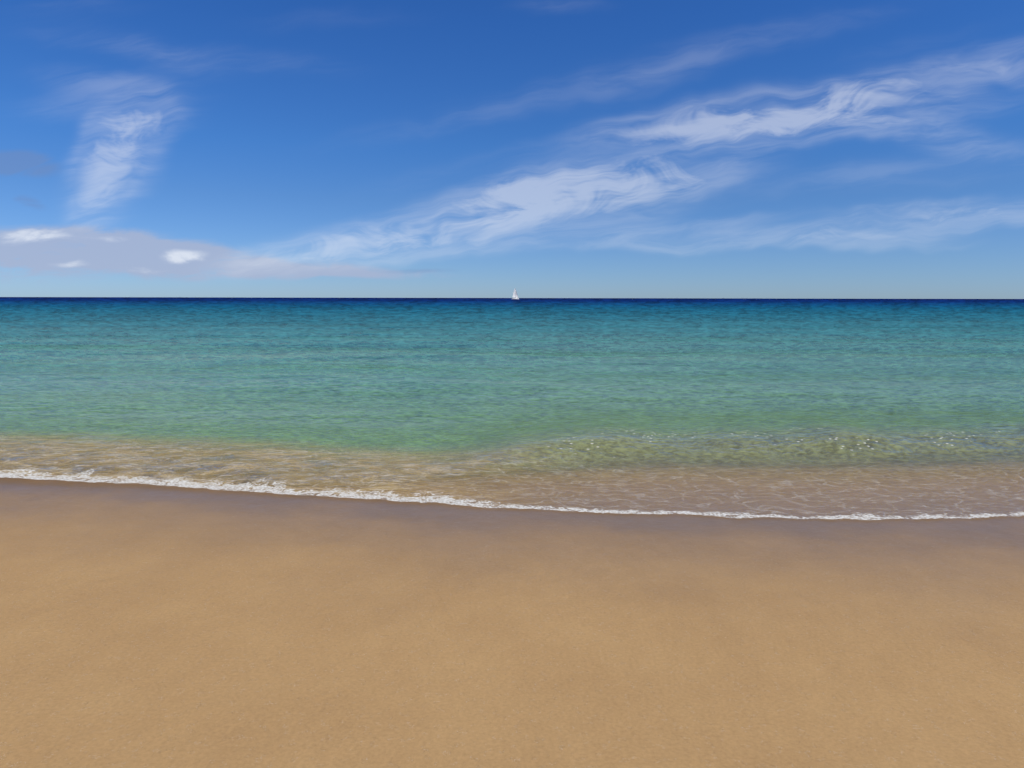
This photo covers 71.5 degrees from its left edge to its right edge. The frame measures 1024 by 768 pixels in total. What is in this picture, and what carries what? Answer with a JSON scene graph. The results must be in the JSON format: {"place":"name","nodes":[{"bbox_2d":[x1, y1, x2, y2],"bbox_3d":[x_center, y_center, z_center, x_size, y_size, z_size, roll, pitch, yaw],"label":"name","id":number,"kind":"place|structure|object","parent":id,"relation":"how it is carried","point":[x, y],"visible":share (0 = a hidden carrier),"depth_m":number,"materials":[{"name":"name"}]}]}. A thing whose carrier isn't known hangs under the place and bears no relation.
{"place":"outdoors","nodes":[
{"label":"outdoors","id":0,"kind":"place"},
{"bbox_2d":[0,468,1023,767],"bbox_3d":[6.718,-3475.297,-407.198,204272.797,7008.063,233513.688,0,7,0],"label":"beach sand","id":1,"kind":"structure","parent":0,"point":[158,626],"depth_m":3.88,"materials":[{"name":"beige sand"}]},
{"bbox_2d":[0,297,1023,519],"bbox_3d":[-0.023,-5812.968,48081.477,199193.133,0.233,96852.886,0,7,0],"label":"sea water","id":2,"kind":"structure","parent":0,"point":[413,399],"depth_m":15.30,"materials":[{"name":"teal liquid"}]},
{"bbox_2d":[512,289,518,298],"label":"sailboat","id":3,"kind":"object","parent":2,"relation":"on","point":[515,295],"visible":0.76,"depth_m":1142.52,"materials":[{"name":"white fabric"}]},
{"bbox_2d":[0,0,1023,298],"label":"sky","id":4,"kind":"structure","parent":0,"point":[765,149],"materials":[{"name":"blue"}]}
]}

